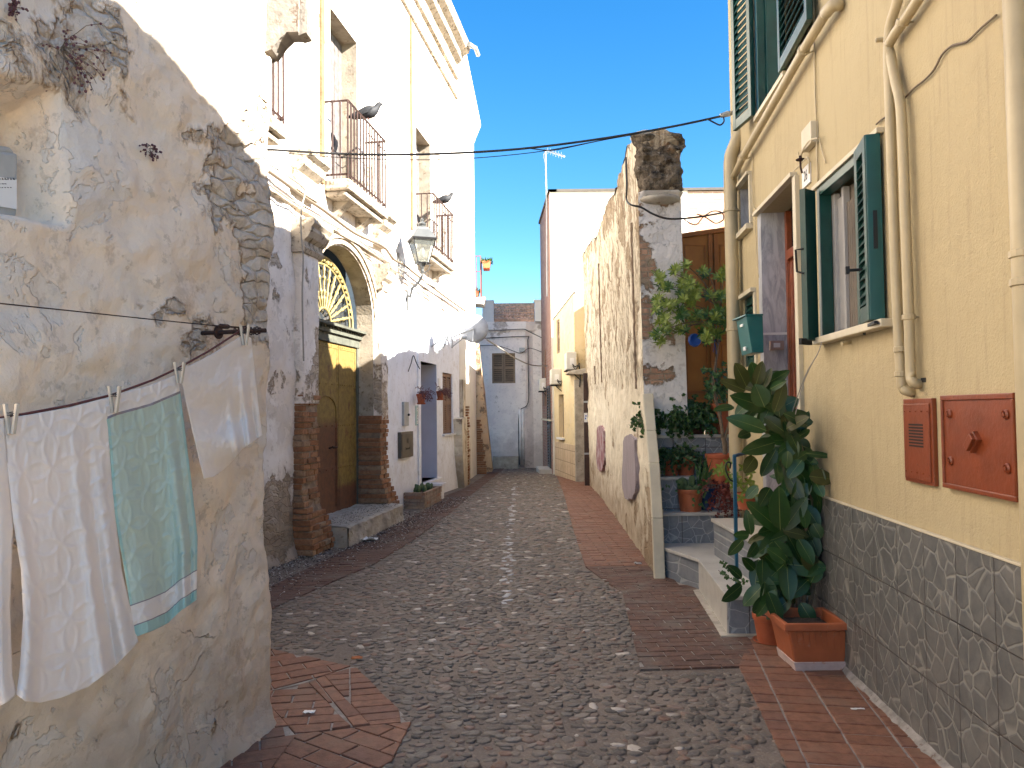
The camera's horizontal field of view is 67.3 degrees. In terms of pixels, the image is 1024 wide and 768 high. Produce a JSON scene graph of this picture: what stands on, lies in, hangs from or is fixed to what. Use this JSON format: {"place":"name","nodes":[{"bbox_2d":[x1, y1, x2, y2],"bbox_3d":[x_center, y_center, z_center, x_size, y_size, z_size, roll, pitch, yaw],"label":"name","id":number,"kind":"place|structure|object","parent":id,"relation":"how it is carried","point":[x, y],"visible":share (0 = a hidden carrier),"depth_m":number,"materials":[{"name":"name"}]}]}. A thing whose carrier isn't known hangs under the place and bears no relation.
{"place":"outdoors","nodes":[
{"label":"outdoors","id":0,"kind":"place"},
{"bbox_2d":[270,468,755,670],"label":"pavement","id":1,"kind":"structure","parent":0,"point":[633,580],"depth_m":6.43,"materials":[{"name":"brick"}]},
{"bbox_2d":[361,536,377,540],"bbox_3d":[-1.773,1.903,9.494,0.221,0.052,0.141,-1,-2,0],"label":"crumpled paper","id":2,"kind":"object","parent":1,"relation":"on","point":[370,538],"visible":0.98,"depth_m":9.45,"materials":[{"name":"paper"}]},
{"bbox_2d":[268,496,478,613],"bbox_3d":[-1.689,1.815,9.610,1.249,0.271,9.624,-1,-2,8],"label":"crumbled debris","id":3,"kind":"object","parent":1,"relation":"on","point":[414,520],"visible":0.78,"depth_m":9.66,"materials":[{"name":"stone"}]},
{"bbox_2d":[404,486,441,508],"bbox_3d":[-1.514,1.937,13.164,0.365,0.267,1.138,-1,-2,9],"label":"planter box","id":4,"kind":"object","parent":1,"relation":"on","point":[422,499],"visible":0.98,"depth_m":12.63,"materials":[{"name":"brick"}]},
{"bbox_2d":[413,482,432,491],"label":"cactus","id":5,"kind":"object","parent":4,"relation":"on","point":[423,487],"visible":0.82,"depth_m":13.11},
{"bbox_2d":[430,482,446,498],"bbox_3d":[-1.402,1.995,13.922,0.379,0.400,0.355,-1,-2,9],"label":"bench step","id":6,"kind":"object","parent":1,"relation":"on","point":[442,484],"visible":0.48,"depth_m":13.93,"materials":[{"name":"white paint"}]},
{"bbox_2d":[268,468,786,767],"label":"road","id":7,"kind":"structure","parent":0,"point":[489,627],"depth_m":5.07,"materials":[{"name":"stone"}]},
{"bbox_2d":[476,343,492,473],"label":"buttress","id":8,"kind":"structure","parent":7,"relation":"on","point":[484,461],"depth_m":21.89,"materials":[{"name":"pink paint"}]},
{"bbox_2d":[493,456,518,468],"bbox_3d":[-0.205,2.579,24.751,0.831,0.502,0.350,-1,-2,0],"label":"stone step","id":9,"kind":"object","parent":7,"relation":"on","point":[507,462],"visible":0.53,"depth_m":24.58,"materials":[{"name":"stone"}]},
{"bbox_2d":[657,430,807,637],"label":"tiled stairs","id":10,"kind":"structure","parent":7,"relation":"on","point":[697,545],"depth_m":6.94,"materials":[{"name":"tile"}]},
{"bbox_2d":[664,458,678,475],"bbox_3d":[1.625,0.844,7.851,0.171,0.207,0.171,-1,-2,0],"label":"flower pot","id":11,"kind":"object","parent":10,"relation":"on","point":[668,473],"visible":0.28,"depth_m":7.79,"materials":[{"name":"ceramic"}]},
{"bbox_2d":[658,445,686,475],"bbox_3d":[1.607,0.745,7.822,0.500,0.393,0.382,-1,-2,0],"label":"ivy","id":12,"kind":"object","parent":11,"relation":"in","point":[667,454],"visible":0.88,"depth_m":7.74,"materials":[{"name":"green plant"}]},
{"bbox_2d":[678,456,694,475],"bbox_3d":[1.785,0.844,7.891,0.210,0.218,0.210,-1,-2,0],"label":"flower pot","id":13,"kind":"object","parent":10,"relation":"on","point":[684,471],"visible":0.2,"depth_m":7.82,"materials":[{"name":"ceramic"}]},
{"bbox_2d":[667,441,708,471],"bbox_3d":[1.787,0.752,7.885,0.506,0.341,0.465,-1,-2,0],"label":"ivy","id":14,"kind":"object","parent":13,"relation":"in","point":[687,454],"visible":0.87,"depth_m":7.75,"materials":[{"name":"green plant"}]},
{"bbox_2d":[676,488,702,511],"bbox_3d":[1.776,1.177,7.650,0.268,0.266,0.269,-1,-2,0],"label":"flower pot","id":15,"kind":"object","parent":10,"relation":"on","point":[685,497],"visible":0.7,"depth_m":7.55,"materials":[{"name":"ceramic"}]},
{"bbox_2d":[662,480,708,508],"bbox_3d":[1.691,1.078,7.485,0.461,0.295,0.061,0,-2,-4],"label":"creeper","id":16,"kind":"object","parent":15,"relation":"in","point":[703,496],"visible":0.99,"depth_m":7.50,"materials":[{"name":"green plant"}]},
{"bbox_2d":[677,475,699,489],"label":"cactus","id":17,"kind":"object","parent":15,"relation":"on","point":[683,482],"visible":0.86,"depth_m":7.62,"materials":[{"name":"plant"}]},
{"bbox_2d":[688,424,703,433],"bbox_3d":[1.747,0.446,8.125,0.562,0.170,0.199,-1,-2,0],"label":"window box","id":18,"kind":"object","parent":10,"relation":"on","point":[695,431],"visible":0.12,"depth_m":8.04,"materials":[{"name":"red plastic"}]},
{"bbox_2d":[628,393,721,438],"bbox_3d":[1.742,0.324,8.061,1.038,0.571,0.630,-1,-2,0],"label":"ivy","id":19,"kind":"object","parent":18,"relation":"in","point":[699,413],"visible":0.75,"depth_m":7.88,"materials":[{"name":"green plant"}]},
{"bbox_2d":[701,488,717,509],"bbox_3d":[1.963,1.154,7.750,0.233,0.220,0.233,-1,-2,0],"label":"blue pot","id":20,"kind":"object","parent":10,"relation":"on","point":[707,497],"visible":0.37,"depth_m":7.66,"materials":[{"name":"ceramic"}]},
{"bbox_2d":[694,457,714,489],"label":"potted plant","id":21,"kind":"object","parent":20,"relation":"in","point":[706,476],"visible":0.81,"depth_m":7.60,"materials":[{"name":"green plant"}]},
{"bbox_2d":[698,477,745,517],"bbox_3d":[2.072,1.102,7.444,0.479,0.432,0.406,1,-3,-40],"label":"red trailing plant","id":22,"kind":"object","parent":20,"relation":"in","point":[724,491],"visible":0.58,"depth_m":7.35,"materials":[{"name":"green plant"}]},
{"bbox_2d":[705,453,729,484],"bbox_3d":[2.078,0.845,7.661,0.296,0.299,0.296,-1,-2,0],"label":"flower pot","id":23,"kind":"object","parent":10,"relation":"on","point":[716,458],"visible":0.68,"depth_m":7.56,"materials":[{"name":"ceramic"}]},
{"bbox_2d":[648,257,728,453],"bbox_3d":[1.839,-0.316,7.739,1.008,2.053,0.768,-1,-2,0],"label":"potted tree","id":24,"kind":"object","parent":23,"relation":"in","point":[690,289],"visible":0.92,"depth_m":7.61,"materials":[{"name":"green plant"}]},
{"bbox_2d":[688,324,716,353],"bbox_3d":[1.913,-0.449,7.716,0.309,0.303,0.070,0,-2,-8],"label":"plant tie","id":25,"kind":"object","parent":24,"relation":"hanging from","point":[694,340],"visible":0.97,"depth_m":7.68,"materials":[{"name":"blue plastic"}]},
{"bbox_2d":[707,404,728,433],"bbox_3d":[2.195,0.371,8.107,0.316,0.326,0.316,-1,-2,0],"label":"flower pot","id":26,"kind":"object","parent":10,"relation":"on","point":[724,415],"visible":0.16,"depth_m":7.99,"materials":[{"name":"ceramic"}]},
{"bbox_2d":[702,373,727,403],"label":"shrub","id":27,"kind":"object","parent":26,"relation":"in","point":[724,389],"visible":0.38,"depth_m":8.08,"materials":[{"name":"green plant"}]},
{"bbox_2d":[718,560,748,588],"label":"rose shoots","id":28,"kind":"object","parent":10,"relation":"on","point":[726,576],"visible":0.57,"depth_m":5.55,"materials":[{"name":"green plant"}]},
{"bbox_2d":[725,452,745,582],"bbox_3d":[1.843,1.058,5.948,0.071,1.253,0.683,-2,-3,41],"label":"handrail","id":29,"kind":"object","parent":10,"relation":"on","point":[734,480],"visible":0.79,"depth_m":5.71,"materials":[{"name":"blue metal"}]},
{"bbox_2d":[712,457,757,502],"bbox_3d":[1.882,0.806,6.443,0.435,0.388,0.347,-1,-2,0],"label":"creeping vine","id":30,"kind":"object","parent":29,"relation":"attached to","point":[720,468],"visible":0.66,"depth_m":6.46,"materials":[{"name":"green plant"}]},
{"bbox_2d":[737,492,756,509],"bbox_3d":[2.001,1.000,6.569,0.191,0.140,0.191,-1,-2,0],"label":"flower pot","id":31,"kind":"object","parent":10,"relation":"on","point":[742,506],"visible":0.26,"depth_m":6.51,"materials":[{"name":"ceramic"}]},
{"bbox_2d":[220,476,940,767],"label":"pavement","id":32,"kind":"structure","parent":0,"point":[370,712],"depth_m":4.03,"materials":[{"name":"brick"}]},
{"bbox_2d":[752,612,776,645],"bbox_3d":[1.757,1.664,5.238,0.233,0.204,0.233,-1,-2,0],"label":"flower pot","id":33,"kind":"object","parent":32,"relation":"on","point":[765,635],"visible":0.41,"depth_m":5.17,"materials":[{"name":"ceramic"}]},
{"bbox_2d":[765,607,846,671],"bbox_3d":[1.831,1.594,4.787,0.394,0.303,0.390,-1,-2,0],"label":"plant trough","id":34,"kind":"object","parent":32,"relation":"on","point":[811,644],"visible":0.98,"depth_m":4.63,"materials":[{"name":"plastic"}]},
{"bbox_2d":[713,361,830,619],"bbox_3d":[1.675,0.699,5.057,0.788,1.695,0.656,-1,-2,0],"label":"rubber plant","id":35,"kind":"object","parent":34,"relation":"in","point":[787,570],"visible":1,"depth_m":4.96,"materials":[{"name":"green plant"}]},
{"bbox_2d":[451,0,730,315],"label":"sky","id":36,"kind":"structure","parent":0,"point":[545,72],"materials":[{"name":"blue"}]},
{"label":"ground","id":37,"kind":"structure","parent":0,"visible":0},
{"bbox_2d":[0,0,311,767],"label":"corner house","id":38,"kind":"structure","parent":37,"relation":"on","point":[109,217],"depth_m":3.16,"materials":[{"name":"beige paint"}]},
{"bbox_2d":[0,146,16,215],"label":"meter cabinet","id":39,"kind":"object","parent":38,"relation":"attached to","point":[8,181],"visible":0.97,"depth_m":2.67,"materials":[{"name":"grey metal"}]},
{"bbox_2d":[8,0,28,20],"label":"dry weed","id":40,"kind":"object","parent":38,"relation":"attached to","point":[13,7],"visible":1,"depth_m":2.54,"materials":[{"name":"brown plant"}]},
{"bbox_2d":[42,22,111,93],"bbox_3d":[-1.550,-1.177,2.743,0.214,0.267,0.195,0,-2,-27],"label":"dry weed","id":41,"kind":"object","parent":38,"relation":"attached to","point":[66,52],"visible":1,"depth_m":2.77,"materials":[{"name":"brown plant"}]},
{"bbox_2d":[139,143,161,161],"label":"dry weed","id":42,"kind":"object","parent":38,"relation":"attached to","point":[151,154],"visible":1,"depth_m":3.17,"materials":[{"name":"brown plant"}]},
{"bbox_2d":[201,324,266,338],"bbox_3d":[-1.199,-0.235,3.323,0.265,0.060,0.487,1,-2,-30],"label":"clothesline bracket","id":43,"kind":"object","parent":38,"relation":"attached to","point":[218,332],"visible":0.72,"depth_m":3.39,"materials":[{"name":"metal"}]},
{"bbox_2d":[0,303,211,325],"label":"clothesline wire","id":44,"kind":"object","parent":43,"relation":"attached to","point":[100,313],"visible":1,"depth_m":2.49,"materials":[{"name":"metal"}]},
{"bbox_2d":[0,327,244,417],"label":"clothesline rope","id":45,"kind":"object","parent":43,"relation":"hanging from","point":[105,396],"visible":0.91,"depth_m":2.59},
{"bbox_2d":[0,418,15,705],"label":"towel","id":46,"kind":"object","parent":45,"relation":"hanging from","point":[7,690],"visible":1,"depth_m":2.14,"materials":[{"name":"fabric"}]},
{"bbox_2d":[3,404,19,433],"bbox_3d":[-1.407,0.098,2.159,0.044,0.086,0.018,-1,-2,13],"label":"clothes peg","id":47,"kind":"object","parent":45,"relation":"attached to","point":[10,429],"visible":1,"depth_m":2.16,"materials":[{"name":"white wood"}]},
{"bbox_2d":[4,398,137,702],"bbox_3d":[-1.340,0.495,2.388,0.068,0.907,0.511,-1,-2,15],"label":"towel","id":48,"kind":"object","parent":45,"relation":"hanging from","point":[78,632],"visible":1,"depth_m":2.34,"materials":[{"name":"fabric"}]},
{"bbox_2d":[107,386,121,412],"bbox_3d":[-1.306,0.051,2.524,0.044,0.088,0.018,-1,-2,13],"label":"clothes peg","id":49,"kind":"object","parent":45,"relation":"attached to","point":[117,395],"visible":1,"depth_m":2.52,"materials":[{"name":"white wood"}]},
{"bbox_2d":[105,375,197,635],"bbox_3d":[-1.252,0.412,2.708,0.069,0.908,0.449,-1,-2,15],"label":"towel","id":50,"kind":"object","parent":45,"relation":"hanging from","point":[154,509],"visible":0.99,"depth_m":2.72,"materials":[{"name":"fabric"}]},
{"bbox_2d":[173,362,185,383],"bbox_3d":[-1.223,-0.041,2.827,0.043,0.079,0.018,-1,-2,14],"label":"clothes peg","id":51,"kind":"object","parent":45,"relation":"attached to","point":[182,370],"visible":1,"depth_m":2.82,"materials":[{"name":"white wood"}]},
{"bbox_2d":[179,334,261,478],"bbox_3d":[-1.149,0.077,3.098,0.076,0.586,0.533,-1,-2,14],"label":"towel","id":52,"kind":"object","parent":45,"relation":"hanging from","point":[219,386],"visible":0.94,"depth_m":3.09,"materials":[{"name":"fabric"}]},
{"bbox_2d":[239,325,249,344],"bbox_3d":[-1.118,-0.204,3.215,0.043,0.086,0.018,-1,-2,14],"label":"clothes peg","id":53,"kind":"object","parent":45,"relation":"attached to","point":[245,342],"visible":1,"depth_m":3.21,"materials":[{"name":"white wood"}]},
{"bbox_2d":[263,0,469,569],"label":"old palace","id":54,"kind":"structure","parent":37,"relation":"on","point":[325,460],"depth_m":10.66,"materials":[{"name":"white paint"}]},
{"bbox_2d":[269,163,305,360],"bbox_3d":[-2.308,-1.209,7.891,0.017,1.902,0.893,-1,-2,9],"label":"wall cable","id":55,"kind":"object","parent":54,"relation":"attached to","point":[291,178],"depth_m":8.24,"materials":[{"name":"plastic"}]},
{"bbox_2d":[330,32,341,178],"bbox_3d":[-2.486,-3.681,10.372,0.019,2.261,0.980,-1,-2,9],"label":"balcony door","id":56,"kind":"structure","parent":54,"relation":"in","point":[335,47],"depth_m":10.63,"materials":[{"name":"white wood"}]},
{"bbox_2d":[317,340,356,514],"bbox_3d":[-2.451,0.596,10.176,0.121,2.323,2.255,-1,-2,9],"label":"entrance door","id":57,"kind":"structure","parent":54,"relation":"in","point":[336,409],"depth_m":10.55,"materials":[{"name":"wood"}]},
{"bbox_2d":[349,102,383,121],"bbox_3d":[-1.959,-3.672,10.341,0.476,0.274,0.180,-1,-2,0],"label":"pigeon","id":58,"kind":"object","parent":54,"relation":"on","point":[368,112],"visible":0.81,"depth_m":10.29,"materials":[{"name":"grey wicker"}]},
{"bbox_2d":[268,170,465,311],"bbox_3d":[-1.786,-1.932,12.679,0.061,0.269,9.746,-1,-2,8],"label":"wall cable","id":59,"kind":"object","parent":54,"relation":"attached to","point":[285,183],"depth_m":10.03,"materials":[{"name":"plastic"}]},
{"bbox_2d":[268,183,467,309],"bbox_3d":[-1.751,-1.877,12.687,0.019,0.095,9.886,-1,-2,9],"label":"wall cable","id":60,"kind":"object","parent":54,"relation":"attached to","point":[281,193],"depth_m":10.11,"materials":[{"name":"plastic"}]},
{"bbox_2d":[333,230,462,319],"bbox_3d":[-1.721,-1.712,13.274,0.021,0.265,8.239,-1,-2,9],"label":"wall cable","id":61,"kind":"object","parent":54,"relation":"attached to","point":[398,272],"depth_m":11.69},
{"bbox_2d":[416,144,418,227],"bbox_3d":[-1.883,-3.520,14.379,0.019,2.202,1.009,-1,-2,9],"label":"balcony door","id":62,"kind":"structure","parent":54,"relation":"in","point":[417,147],"depth_m":14.77,"materials":[{"name":"white wood"}]},
{"bbox_2d":[404,218,437,310],"bbox_3d":[-1.536,-1.997,12.805,0.422,1.478,0.763,0,-2,-21],"label":"street lamp","id":63,"kind":"object","parent":54,"relation":"attached to","point":[422,240],"visible":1,"depth_m":12.55,"materials":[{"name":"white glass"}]},
{"bbox_2d":[435,192,454,204],"bbox_3d":[-1.299,-3.523,14.588,0.438,0.252,0.166,-1,-2,0],"label":"pigeon","id":64,"kind":"object","parent":54,"relation":"on","point":[445,198],"visible":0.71,"depth_m":14.54,"materials":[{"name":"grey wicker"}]},
{"bbox_2d":[431,323,466,347],"bbox_3d":[-1.250,-0.907,14.581,0.771,0.486,0.403,-2,-3,39],"label":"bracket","id":65,"kind":"object","parent":54,"relation":"attached to","point":[448,336],"visible":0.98,"depth_m":14.42,"materials":[{"name":"metal"}]},
{"bbox_2d":[441,314,487,342],"bbox_3d":[-1.058,-1.124,15.646,1.069,0.606,0.476,1,-2,-31],"label":"satellite dish","id":66,"kind":"object","parent":54,"relation":"attached to","point":[473,328],"visible":0.94,"depth_m":15.70,"materials":[{"name":"paint"}]},
{"bbox_2d":[386,284,459,508],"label":"whitewashed house","id":67,"kind":"structure","parent":37,"relation":"on","point":[423,449],"depth_m":13.65,"materials":[{"name":"white paint"}]},
{"bbox_2d":[415,406,417,424],"bbox_3d":[-1.679,0.554,13.553,0.049,0.347,0.258,-1,-2,9],"label":"ceramic panel","id":68,"kind":"object","parent":67,"relation":"attached to","point":[416,415],"visible":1,"depth_m":13.46,"materials":[{"name":"white ceramic"}]},
{"bbox_2d":[416,394,424,403],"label":"wall pot","id":69,"kind":"object","parent":67,"relation":"attached to","point":[420,401],"depth_m":13.29,"materials":[{"name":"ceramic"}]},
{"bbox_2d":[415,386,433,402],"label":"trailing plant","id":70,"kind":"object","parent":69,"relation":"in","point":[422,393],"visible":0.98,"depth_m":13.29,"materials":[{"name":"purple plant"}]},
{"bbox_2d":[436,391,443,399],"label":"wall pot","id":71,"kind":"object","parent":67,"relation":"attached to","point":[439,397],"depth_m":14.65,"materials":[{"name":"ceramic"}]},
{"bbox_2d":[435,382,451,399],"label":"trailing plant","id":72,"kind":"object","parent":71,"relation":"in","point":[445,392],"visible":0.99,"depth_m":14.65,"materials":[{"name":"purple plant"}]},
{"bbox_2d":[453,42,480,487],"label":"palace wing","id":73,"kind":"structure","parent":37,"relation":"on","point":[468,124],"depth_m":18.89,"materials":[{"name":"paint"}]},
{"bbox_2d":[475,256,485,307],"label":"flower balcony","id":74,"kind":"structure","parent":73,"relation":"attached to","point":[480,301],"depth_m":22.07,"materials":[{"name":"metal"}]},
{"bbox_2d":[481,257,492,270],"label":"flower pot","id":75,"kind":"object","parent":74,"relation":"attached to","point":[486,263],"visible":1,"depth_m":22.03,"materials":[{"name":"orange ceramic"}]},
{"bbox_2d":[478,300,542,467],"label":"end house","id":76,"kind":"structure","parent":37,"relation":"on","point":[505,377],"depth_m":25.04,"materials":[{"name":"white paint"}]},
{"bbox_2d":[494,353,513,380],"bbox_3d":[-0.272,-0.510,25.117,0.754,0.981,0.030,-1,-2,0],"label":"window pane","id":77,"kind":"structure","parent":76,"relation":"in","point":[503,353],"depth_m":25.11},
{"bbox_2d":[485,336,528,464],"bbox_3d":[-0.192,0.533,24.947,1.562,4.177,0.028,-1,-2,0],"label":"wall cable","id":78,"kind":"object","parent":76,"relation":"attached to","point":[528,385],"depth_m":24.95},
{"bbox_2d":[480,345,540,353],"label":"wall cable","id":79,"kind":"object","parent":76,"relation":"attached to","point":[509,349],"depth_m":24.93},
{"bbox_2d":[553,291,589,485],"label":"house","id":80,"kind":"structure","parent":37,"relation":"on","point":[571,430],"depth_m":18.68,"materials":[{"name":"yellow paint"}]},
{"bbox_2d":[549,369,561,391],"bbox_3d":[1.193,0.019,20.322,0.392,0.803,0.840,-1,-2,0],"label":"air conditioner","id":81,"kind":"object","parent":80,"relation":"attached to","point":[555,377],"visible":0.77,"depth_m":20.00,"materials":[{"name":"metal"}]},
{"bbox_2d":[564,352,580,386],"bbox_3d":[1.446,-0.331,18.453,0.366,0.838,0.840,-1,-2,0],"label":"air conditioner","id":82,"kind":"object","parent":80,"relation":"attached to","point":[570,361],"visible":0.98,"depth_m":18.13,"materials":[{"name":"metal"}]},
{"bbox_2d":[583,373,589,485],"bbox_3d":[1.636,0.998,16.884,0.121,2.474,0.066,-1,-2,0],"label":"door leaf","id":83,"kind":"structure","parent":80,"relation":"in","point":[585,382],"depth_m":16.86,"materials":[{"name":"wood"}]},
{"bbox_2d":[536,187,724,473],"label":"tall house","id":84,"kind":"structure","parent":37,"relation":"on","point":[575,216],"depth_m":21.48,"materials":[{"name":"paint"}]},
{"bbox_2d":[486,339,546,365],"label":"wall cable","id":85,"kind":"object","parent":84,"relation":"attached to","point":[511,355],"depth_m":19.73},
{"bbox_2d":[538,378,546,394],"bbox_3d":[0.974,0.216,23.586,0.326,0.763,0.839,-1,-2,0],"label":"air conditioner","id":86,"kind":"object","parent":84,"relation":"attached to","point":[542,385],"visible":0.66,"depth_m":23.26,"materials":[{"name":"metal"}]},
{"bbox_2d":[547,386,550,467],"bbox_3d":[1.069,1.228,22.220,0.035,2.350,0.893,-1,-2,-2],"label":"roller door","id":87,"kind":"structure","parent":84,"relation":"in","point":[548,425],"depth_m":22.13,"materials":[{"name":"metal"}]},
{"bbox_2d":[543,148,564,295],"bbox_3d":[1.183,-4.656,20.979,0.114,4.242,2.072,0,-2,-12],"label":"tv antenna","id":88,"kind":"object","parent":84,"relation":"attached to","point":[555,153],"visible":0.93,"depth_m":21.94,"materials":[{"name":"grey metal"}]},
{"bbox_2d":[582,129,687,578],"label":"ruined wall","id":89,"kind":"structure","parent":37,"relation":"on","point":[629,248],"depth_m":8.43,"materials":[{"name":"paint"}]},
{"bbox_2d":[625,157,721,219],"bbox_3d":[1.660,-1.931,7.605,1.120,0.719,0.420,0,-2,-7],"label":"wall cable","id":90,"kind":"object","parent":89,"relation":"attached to","point":[648,211],"depth_m":7.47,"materials":[{"name":"plastic"}]},
{"bbox_2d":[682,227,727,403],"bbox_3d":[2.366,-0.787,8.766,0.926,2.108,0.110,-1,-2,0],"label":"door","id":91,"kind":"structure","parent":89,"relation":"attached to","point":[703,248],"depth_m":8.77,"materials":[{"name":"brown paint"}]},
{"bbox_2d":[723,0,1023,767],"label":"yellow house","id":92,"kind":"structure","parent":37,"relation":"on","point":[880,256],"depth_m":3.80,"materials":[{"name":"paint"}]},
{"bbox_2d":[684,210,723,224],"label":"wall cable","id":93,"kind":"object","parent":92,"relation":"attached to","point":[707,218],"depth_m":7.66,"materials":[{"name":"white plastic"}]},
{"bbox_2d":[708,110,732,125],"bbox_3d":[2.176,-2.709,7.670,0.491,0.318,0.138,1,-2,-31],"label":"cable anchor","id":94,"kind":"object","parent":92,"relation":"attached to","point":[726,114],"visible":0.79,"depth_m":7.58,"materials":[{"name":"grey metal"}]},
{"bbox_2d":[267,115,720,155],"bbox_3d":[-0.203,-2.449,7.589,4.588,0.375,0.021,-1,-2,0],"label":"overhead cable","id":95,"kind":"object","parent":94,"relation":"attached to","point":[483,151],"visible":0.94,"depth_m":7.58,"materials":[{"name":"rubber"}]},
{"bbox_2d":[267,134,636,159],"bbox_3d":[-0.632,-2.330,7.585,3.727,0.240,0.008,-1,-2,0],"label":"overhead cable","id":96,"kind":"object","parent":95,"relation":"attached to","point":[430,159],"visible":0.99,"depth_m":7.58,"materials":[{"name":"rubber"}]},
{"bbox_2d":[531,135,628,150],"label":"overhead cable","id":97,"kind":"object","parent":95,"relation":"attached to","point":[578,145],"visible":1,"depth_m":7.58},
{"bbox_2d":[732,314,763,355],"bbox_3d":[1.936,-0.397,6.278,0.163,0.308,0.360,-1,-2,0],"label":"mailbox","id":98,"kind":"object","parent":92,"relation":"attached to","point":[750,329],"visible":1,"depth_m":6.11,"materials":[{"name":"teal metal"}]},
{"bbox_2d":[754,0,785,110],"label":"window frame","id":99,"kind":"structure","parent":92,"relation":"in","point":[767,74],"depth_m":6.55,"materials":[{"name":"green wood"}]},
{"bbox_2d":[769,341,783,349],"bbox_3d":[2.239,-0.326,6.504,0.118,0.079,0.036,-1,-2,0],"label":"doorbell plate","id":100,"kind":"object","parent":92,"relation":"attached to","point":[776,345],"visible":1,"depth_m":6.49,"materials":[{"name":"beige plastic"}]},
{"bbox_2d":[784,209,796,408],"bbox_3d":[2.328,-0.142,5.980,0.080,2.680,1.055,-1,-2,4],"label":"entrance door","id":101,"kind":"structure","parent":92,"relation":"in","point":[788,215],"depth_m":6.46,"materials":[{"name":"brown wood"}]},
{"bbox_2d":[793,137,818,173],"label":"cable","id":102,"kind":"object","parent":92,"relation":"attached to","point":[800,160],"visible":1,"depth_m":5.23,"materials":[{"name":"yellow paint"}]},
{"bbox_2d":[802,162,810,188],"bbox_3d":[2.030,-1.434,5.298,0.014,0.137,0.176,-1,-2,4],"label":"house number","id":103,"kind":"object","parent":92,"relation":"attached to","point":[806,179],"visible":0.97,"depth_m":5.29,"materials":[{"name":"ceramic"}]},
{"bbox_2d":[792,341,821,413],"bbox_3d":[1.857,-0.035,4.936,0.121,0.493,0.297,0,-2,-21],"label":"string","id":104,"kind":"object","parent":92,"relation":"attached to","point":[804,379],"visible":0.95,"depth_m":4.94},
{"bbox_2d":[817,156,857,335],"bbox_3d":[2.030,-0.801,4.618,0.125,0.975,0.786,-1,-2,4],"label":"window frame","id":105,"kind":"structure","parent":92,"relation":"in","point":[842,304],"depth_m":4.89,"materials":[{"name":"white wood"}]},
{"bbox_2d":[903,398,938,485],"bbox_3d":[1.912,0.267,3.608,0.033,0.397,0.300,-1,-2,4],"label":"gas hatch","id":106,"kind":"object","parent":92,"relation":"attached to","point":[920,440],"visible":1,"depth_m":3.56,"materials":[{"name":"red paint"}]},
{"bbox_2d":[940,393,1018,501],"bbox_3d":[1.859,0.241,3.087,0.056,0.400,0.560,-1,-2,4],"label":"meter hatch","id":107,"kind":"object","parent":92,"relation":"attached to","point":[978,444],"visible":0.93,"depth_m":3.05,"materials":[{"name":"red paint"}]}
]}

